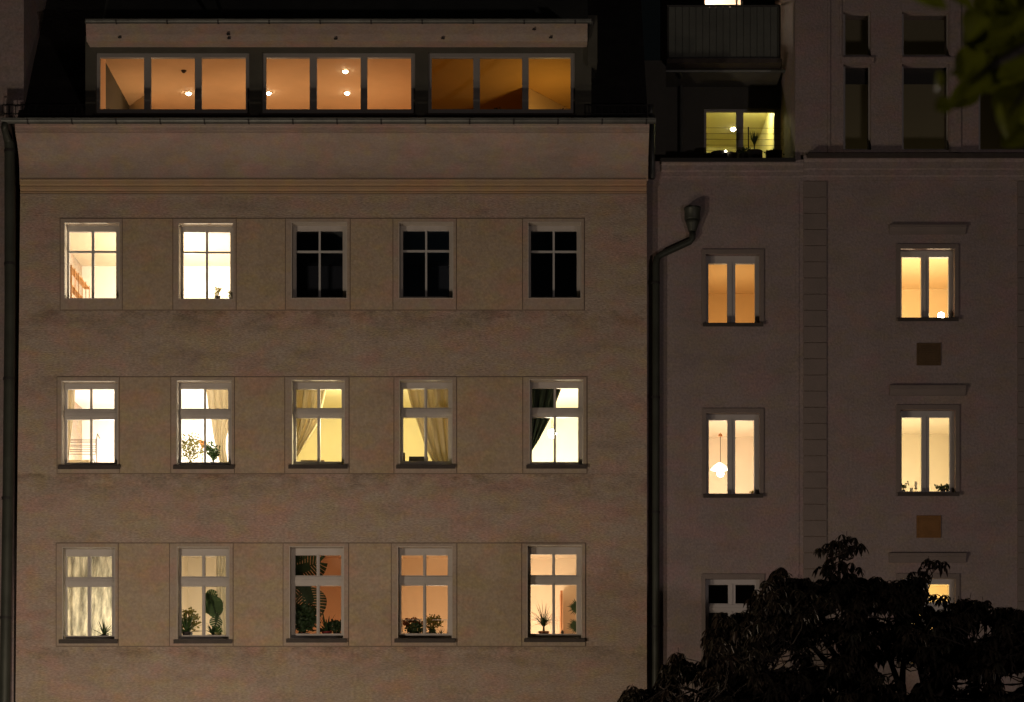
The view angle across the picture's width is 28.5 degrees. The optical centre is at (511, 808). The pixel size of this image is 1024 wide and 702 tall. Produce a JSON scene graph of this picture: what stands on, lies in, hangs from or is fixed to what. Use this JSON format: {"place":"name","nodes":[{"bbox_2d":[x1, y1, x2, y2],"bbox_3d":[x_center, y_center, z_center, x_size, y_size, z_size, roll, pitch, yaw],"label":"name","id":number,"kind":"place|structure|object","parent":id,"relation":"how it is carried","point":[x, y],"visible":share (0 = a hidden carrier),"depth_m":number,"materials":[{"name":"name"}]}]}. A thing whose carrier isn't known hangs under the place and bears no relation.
{"place":"outdoors","nodes":[
{"label":"outdoors","id":0,"kind":"place"},
{"bbox_2d":[641,0,659,60],"label":"sky","id":1,"kind":"structure","parent":0,"point":[650,8],"materials":[{"name":"black"}]},
{"bbox_2d":[645,0,1023,701],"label":"terraced building","id":2,"kind":"structure","parent":0,"point":[821,366],"depth_m":38.25,"materials":[{"name":"grey paint"}]},
{"bbox_2d":[703,152,711,157],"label":"potted plant","id":3,"kind":"object","parent":2,"relation":"on","point":[707,155],"visible":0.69,"depth_m":39.52,"materials":[{"name":"black plant"}]},
{"bbox_2d":[710,433,726,476],"bbox_3d":[4.115,-7.004,40.000,0.360,0.879,0.360,0,0,0],"label":"pendant lamp","id":4,"kind":"object","parent":2,"relation":"hanging from","point":[720,467],"visible":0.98,"depth_m":39.96,"materials":[{"name":"white glass"}]},
{"bbox_2d":[711,150,727,157],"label":"potted plant","id":5,"kind":"object","parent":2,"relation":"on","point":[718,154],"visible":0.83,"depth_m":39.44,"materials":[{"name":"black plant"}]},
{"bbox_2d":[727,152,736,157],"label":"potted plant","id":6,"kind":"object","parent":2,"relation":"on","point":[731,154],"visible":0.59,"depth_m":39.48,"materials":[{"name":"black plant"}]},
{"bbox_2d":[706,580,758,654],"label":"window","id":7,"kind":"structure","parent":2,"relation":"in","point":[731,607],"depth_m":38.41,"materials":[{"name":"grey paint"}]},
{"bbox_2d":[703,415,762,497],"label":"window","id":8,"kind":"structure","parent":2,"relation":"in","point":[730,419],"depth_m":38.41,"materials":[{"name":"grey paint"}]},
{"bbox_2d":[703,256,763,326],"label":"window","id":9,"kind":"structure","parent":2,"relation":"in","point":[730,261],"depth_m":38.41,"materials":[{"name":"grey paint"}]},
{"bbox_2d":[704,109,782,157],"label":"terrace door","id":10,"kind":"structure","parent":2,"relation":"in","point":[739,139],"depth_m":40.35,"materials":[{"name":"grey paint"}]},
{"bbox_2d":[737,146,750,157],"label":"potted plant","id":11,"kind":"object","parent":2,"relation":"on","point":[743,154],"visible":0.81,"depth_m":39.52,"materials":[{"name":"black plant"}]},
{"bbox_2d":[746,130,762,157],"bbox_3d":[4.757,-12.630,39.600,0.324,1.431,0.324,0,0,0],"label":"potted plant","id":12,"kind":"object","parent":2,"relation":"on","point":[755,153],"visible":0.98,"depth_m":39.48,"materials":[{"name":"black plant"}]},
{"bbox_2d":[764,148,784,157],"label":"potted plant","id":13,"kind":"object","parent":2,"relation":"on","point":[774,153],"visible":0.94,"depth_m":39.46,"materials":[{"name":"black plant"}]},
{"bbox_2d":[843,14,869,55],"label":"window","id":14,"kind":"structure","parent":2,"relation":"in","point":[843,14],"depth_m":38.39,"materials":[{"name":"grey paint"}]},
{"bbox_2d":[843,67,869,149],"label":"window","id":15,"kind":"structure","parent":2,"relation":"in","point":[843,67],"depth_m":38.39,"materials":[{"name":"grey paint"}]},
{"bbox_2d":[902,481,908,490],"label":"potted plant","id":16,"kind":"object","parent":2,"relation":"on","point":[904,486],"visible":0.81,"depth_m":38.60,"materials":[{"name":"green plant"}]},
{"bbox_2d":[902,14,947,55],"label":"window","id":17,"kind":"structure","parent":2,"relation":"in","point":[902,14],"depth_m":38.39,"materials":[{"name":"grey paint"}]},
{"bbox_2d":[902,67,947,149],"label":"window","id":18,"kind":"structure","parent":2,"relation":"in","point":[902,67],"depth_m":38.39,"materials":[{"name":"grey paint"}]},
{"bbox_2d":[898,579,953,666],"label":"window","id":19,"kind":"structure","parent":2,"relation":"in","point":[950,582],"depth_m":38.41,"materials":[{"name":"grey paint"}]},
{"bbox_2d":[897,251,958,320],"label":"window","id":20,"kind":"structure","parent":2,"relation":"in","point":[924,256],"depth_m":38.41,"materials":[{"name":"grey paint"}]},
{"bbox_2d":[897,411,959,495],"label":"window","id":21,"kind":"structure","parent":2,"relation":"in","point":[924,415],"depth_m":38.41,"materials":[{"name":"grey paint"}]},
{"bbox_2d":[934,484,948,490],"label":"potted plant","id":22,"kind":"object","parent":2,"relation":"on","point":[940,488],"visible":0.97,"depth_m":38.56,"materials":[{"name":"green plant"}]},
{"bbox_2d":[979,99,1023,149],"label":"window","id":23,"kind":"structure","parent":2,"relation":"in","point":[979,99],"depth_m":38.39,"materials":[{"name":"grey paint"}]},
{"bbox_2d":[916,0,1023,147],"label":"foreground tree","id":24,"kind":"object","parent":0,"point":[995,28],"visible":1,"depth_m":5.78,"materials":[{"name":"green plant"}]},
{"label":"ground","id":25,"kind":"structure","parent":0,"visible":0},
{"bbox_2d":[0,0,46,701],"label":"neighbour building","id":26,"kind":"structure","parent":25,"relation":"on","point":[20,24],"depth_m":38.10,"materials":[{"name":"grey paint"}]},
{"bbox_2d":[0,0,655,701],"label":"apartment building","id":27,"kind":"structure","parent":25,"relation":"on","point":[414,210],"depth_m":38.00,"materials":[{"name":"beige paint"}]},
{"bbox_2d":[68,390,74,460],"bbox_3d":[-8.515,-7.384,38.498,0.360,1.625,0.059,0,0,0],"label":"curtain","id":28,"kind":"object","parent":27,"relation":"hanging from","point":[71,397],"visible":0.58,"depth_m":38.48,"materials":[{"name":"beige fabric"}]},
{"bbox_2d":[68,460,89,461],"bbox_3d":[-8.382,-6.160,39.050,0.467,1.122,0.300,0,0,0],"label":"cupboard","id":29,"kind":"object","parent":27,"relation":"on","point":[79,461],"visible":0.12,"depth_m":38.90,"materials":[{"name":"beige"}]},
{"bbox_2d":[70,265,89,297],"bbox_3d":[-8.563,-9.610,39.750,0.176,1.732,1.700,0,0,0],"label":"bookshelf","id":30,"kind":"object","parent":27,"relation":"on","point":[80,280],"visible":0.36,"depth_m":39.48,"materials":[{"name":"orange wood"}]},
{"bbox_2d":[69,433,99,461],"bbox_3d":[-8.208,-6.866,38.750,0.596,0.664,0.018,0,0,0],"label":"drying rack","id":31,"kind":"object","parent":27,"relation":"on","point":[95,445],"visible":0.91,"depth_m":38.74,"materials":[{"name":"white metal"}]},
{"bbox_2d":[59,549,117,643],"bbox_3d":[-7.968,-4.012,38.103,1.106,1.833,0.375,0,0,0],"label":"window","id":32,"kind":"structure","parent":27,"relation":"in","point":[89,581],"depth_m":38.21,"materials":[{"name":"grey paint"}]},
{"bbox_2d":[58,384,119,468],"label":"window","id":33,"kind":"structure","parent":27,"relation":"in","point":[91,414],"depth_m":38.21,"materials":[{"name":"grey paint"}]},
{"bbox_2d":[68,557,111,635],"bbox_3d":[-8.115,-4.138,38.658,1.032,1.794,0.037,0,0,0],"label":"curtain","id":34,"kind":"object","parent":27,"relation":"hanging from","point":[78,606],"visible":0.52,"depth_m":38.66,"materials":[{"name":"fabric"}]},
{"bbox_2d":[67,226,118,297],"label":"window","id":35,"kind":"structure","parent":27,"relation":"in","point":[70,229],"depth_m":38.21,"materials":[{"name":"grey paint"}]},
{"bbox_2d":[93,620,111,635],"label":"potted plant","id":36,"kind":"object","parent":27,"relation":"on","point":[104,630],"visible":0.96,"depth_m":38.43,"materials":[{"name":"green plant"}]},
{"bbox_2d":[97,53,248,112],"bbox_3d":[-6.401,-13.682,38.150,2.903,1.173,0.080,0,0,0],"label":"window","id":37,"kind":"structure","parent":27,"relation":"in","point":[147,57],"depth_m":38.11,"materials":[{"name":"paint"}]},
{"bbox_2d":[179,608,201,634],"bbox_3d":[-6.216,-3.538,38.413,0.991,0.675,0.512,0,0,0],"label":"potted plant","id":38,"kind":"object","parent":27,"relation":"on","point":[187,628],"visible":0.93,"depth_m":38.38,"materials":[{"name":"green plant"}]},
{"bbox_2d":[182,432,203,461],"bbox_3d":[-6.135,-6.822,38.427,0.654,0.686,0.230,0,0,0],"label":"potted plant","id":39,"kind":"object","parent":27,"relation":"on","point":[190,450],"visible":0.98,"depth_m":38.40,"materials":[{"name":"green plant"}]},
{"bbox_2d":[173,549,231,643],"bbox_3d":[-5.814,-4.016,38.103,1.098,1.841,0.375,0,0,0],"label":"window","id":40,"kind":"structure","parent":27,"relation":"in","point":[203,581],"depth_m":38.21,"materials":[{"name":"grey paint"}]},
{"bbox_2d":[173,383,233,468],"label":"window","id":41,"kind":"structure","parent":27,"relation":"in","point":[204,414],"depth_m":38.21,"materials":[{"name":"grey paint"}]},
{"bbox_2d":[181,227,232,298],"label":"window","id":42,"kind":"structure","parent":27,"relation":"in","point":[206,230],"depth_m":38.21,"materials":[{"name":"grey paint"}]},
{"bbox_2d":[206,441,220,461],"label":"potted plant","id":43,"kind":"object","parent":27,"relation":"on","point":[212,453],"visible":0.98,"depth_m":38.38,"materials":[{"name":"green plant"}]},
{"bbox_2d":[206,589,222,634],"bbox_3d":[-5.702,-3.690,38.458,0.386,0.979,0.260,0,0,0],"label":"monstera plant","id":44,"kind":"object","parent":27,"relation":"on","point":[214,604],"visible":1,"depth_m":38.45,"materials":[{"name":"green plant"}]},
{"bbox_2d":[206,390,227,461],"bbox_3d":[-5.591,-7.384,38.499,0.557,1.630,0.087,0,0,0],"label":"curtain","id":45,"kind":"object","parent":27,"relation":"hanging from","point":[217,399],"visible":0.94,"depth_m":38.50,"materials":[{"name":"beige fabric"}]},
{"bbox_2d":[214,287,221,297],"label":"potted plant","id":46,"kind":"object","parent":27,"relation":"on","point":[217,292],"visible":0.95,"depth_m":38.37,"materials":[{"name":"green plant"}]},
{"bbox_2d":[216,556,225,634],"bbox_3d":[-5.517,-4.161,38.719,0.318,1.765,0.059,0,0,0],"label":"curtain","id":47,"kind":"object","parent":27,"relation":"hanging from","point":[221,568],"visible":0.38,"depth_m":38.72,"materials":[{"name":"fabric"}]},
{"bbox_2d":[296,602,320,633],"bbox_3d":[-3.960,-3.572,38.392,0.664,0.710,0.308,0,0,0],"label":"potted plant","id":48,"kind":"object","parent":27,"relation":"on","point":[306,618],"visible":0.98,"depth_m":38.36,"materials":[{"name":"green plant"}]},
{"bbox_2d":[297,390,325,456],"bbox_3d":[-3.885,-7.392,38.499,0.757,1.650,0.100,0,0,0],"label":"curtain","id":49,"kind":"object","parent":27,"relation":"hanging from","point":[306,399],"visible":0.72,"depth_m":38.49,"materials":[{"name":"fabric"}]},
{"bbox_2d":[296,556,327,633],"bbox_3d":[-3.904,-4.168,38.480,0.770,1.901,0.216,0,0,0],"label":"monstera plant","id":50,"kind":"object","parent":27,"relation":"on","point":[306,593],"visible":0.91,"depth_m":38.49,"materials":[{"name":"green plant"}]},
{"bbox_2d":[301,460,324,461],"bbox_3d":[-3.797,-6.556,38.480,0.449,0.139,0.160,0,0,0],"label":"box","id":51,"kind":"object","parent":27,"relation":"on","point":[311,461],"visible":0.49,"depth_m":38.40,"materials":[{"name":"brown wood"}]},
{"bbox_2d":[286,548,346,642],"bbox_3d":[-3.677,-4.028,38.103,1.139,1.833,0.375,0,0,0],"label":"window","id":52,"kind":"structure","parent":27,"relation":"in","point":[318,580],"depth_m":38.21,"materials":[{"name":"grey paint"}]},
{"bbox_2d":[288,383,347,468],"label":"window","id":53,"kind":"structure","parent":27,"relation":"in","point":[318,413],"depth_m":38.21,"materials":[{"name":"grey paint"}]},
{"bbox_2d":[293,226,345,297],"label":"window","id":54,"kind":"structure","parent":27,"relation":"in","point":[296,229],"depth_m":38.21,"materials":[{"name":"grey paint"}]},
{"bbox_2d":[309,612,339,633],"bbox_3d":[-3.556,-3.513,38.397,0.778,0.592,0.468,0,0,-19],"label":"potted plant","id":55,"kind":"object","parent":27,"relation":"on","point":[324,629],"visible":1,"depth_m":38.36,"materials":[{"name":"green plant"}]},
{"bbox_2d":[328,619,340,633],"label":"potted plant","id":56,"kind":"object","parent":27,"relation":"on","point":[334,623],"visible":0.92,"depth_m":38.35,"materials":[{"name":"green plant"}]},
{"bbox_2d":[263,53,414,112],"bbox_3d":[-3.268,-13.682,38.150,2.896,1.173,0.080,0,0,0],"label":"window","id":57,"kind":"structure","parent":27,"relation":"in","point":[313,57],"depth_m":38.11,"materials":[{"name":"paint"}]},
{"bbox_2d":[404,619,422,632],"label":"potted plant","id":58,"kind":"object","parent":27,"relation":"on","point":[413,628],"visible":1,"depth_m":38.38,"materials":[{"name":"green plant"}]},
{"bbox_2d":[409,456,427,460],"bbox_3d":[-1.782,-6.592,38.480,0.361,0.210,0.160,0,0,0],"label":"box","id":59,"kind":"object","parent":27,"relation":"on","point":[416,458],"visible":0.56,"depth_m":38.40,"materials":[{"name":"grey"}]},
{"bbox_2d":[394,548,454,642],"bbox_3d":[-1.639,-4.028,38.103,1.148,1.833,0.375,0,0,0],"label":"window","id":60,"kind":"structure","parent":27,"relation":"in","point":[424,580],"depth_m":38.21,"materials":[{"name":"grey paint"}]},
{"bbox_2d":[402,620,447,632],"bbox_3d":[-1.686,-3.408,38.498,0.950,0.382,0.017,0,0,0],"label":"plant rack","id":61,"kind":"object","parent":27,"relation":"on","point":[420,627],"visible":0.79,"depth_m":38.49,"materials":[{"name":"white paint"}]},
{"bbox_2d":[396,383,454,468],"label":"window","id":62,"kind":"structure","parent":27,"relation":"in","point":[425,412],"depth_m":38.21,"materials":[{"name":"grey paint"}]},
{"bbox_2d":[400,226,452,297],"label":"window","id":63,"kind":"structure","parent":27,"relation":"in","point":[425,229],"depth_m":38.21,"materials":[{"name":"grey paint"}]},
{"bbox_2d":[407,389,447,460],"bbox_3d":[-1.593,-7.401,38.499,0.969,1.633,0.100,0,0,0],"label":"curtain","id":64,"kind":"object","parent":27,"relation":"hanging from","point":[437,439],"visible":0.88,"depth_m":38.50,"materials":[{"name":"fabric"}]},
{"bbox_2d":[426,627,435,632],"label":"potted plant","id":65,"kind":"object","parent":27,"relation":"on","point":[431,630],"visible":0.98,"depth_m":38.37,"materials":[{"name":"green plant"}]},
{"bbox_2d":[422,614,443,630],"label":"potted plant","id":66,"kind":"object","parent":27,"relation":"on","point":[432,620],"visible":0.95,"depth_m":38.57,"materials":[{"name":"green plant"}]},
{"bbox_2d":[428,53,574,112],"bbox_3d":[-0.196,-13.682,38.150,2.779,1.173,0.080,0,0,0],"label":"window","id":67,"kind":"structure","parent":27,"relation":"in","point":[476,57],"depth_m":38.11,"materials":[{"name":"paint"}]},
{"bbox_2d":[532,601,560,633],"bbox_3d":[0.552,-3.623,38.386,0.966,0.795,0.538,0,0,-8],"label":"potted plant","id":68,"kind":"object","parent":27,"relation":"on","point":[544,622],"visible":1,"depth_m":38.37,"materials":[{"name":"green plant"}]},
{"bbox_2d":[532,389,560,449],"bbox_3d":[0.632,-7.493,38.499,0.659,1.479,0.086,0,0,0],"label":"curtain","id":69,"kind":"object","parent":27,"relation":"hanging from","point":[542,398],"visible":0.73,"depth_m":38.49,"materials":[{"name":"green fabric"}]},
{"bbox_2d":[548,429,556,437],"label":"globe lamp","id":70,"kind":"object","parent":27,"relation":"hanging from","point":[551,433],"visible":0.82,"depth_m":40.14,"materials":[{"name":"white glass"}]},
{"bbox_2d":[529,226,579,297],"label":"window","id":71,"kind":"structure","parent":27,"relation":"in","point":[553,229],"depth_m":38.21,"materials":[{"name":"grey paint"}]},
{"bbox_2d":[524,547,584,641],"bbox_3d":[0.801,-4.045,38.103,1.148,1.850,0.375,0,0,0],"label":"window","id":72,"kind":"structure","parent":27,"relation":"in","point":[553,579],"depth_m":38.21,"materials":[{"name":"grey paint"}]},
{"bbox_2d":[526,382,585,468],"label":"window","id":73,"kind":"structure","parent":27,"relation":"in","point":[554,412],"depth_m":38.21,"materials":[{"name":"grey paint"}]},
{"bbox_2d":[560,590,562,633],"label":"room door","id":74,"kind":"structure","parent":27,"relation":"attached to","point":[561,609],"depth_m":41.20,"materials":[{"name":"brown paint"}]},
{"bbox_2d":[567,599,575,633],"bbox_3d":[1.212,-3.618,38.500,0.352,0.785,0.151,0,0,0],"label":"fan palm","id":75,"kind":"object","parent":27,"relation":"on","point":[572,625],"visible":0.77,"depth_m":38.49,"materials":[{"name":"green plant"}]},
{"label":"road","id":76,"kind":"structure","parent":0,"visible":0},
{"bbox_2d":[617,531,1023,701],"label":"chestnut tree","id":77,"kind":"object","parent":76,"relation":"on","point":[941,649],"visible":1,"depth_m":28.00,"materials":[{"name":"green plant"}]}
]}

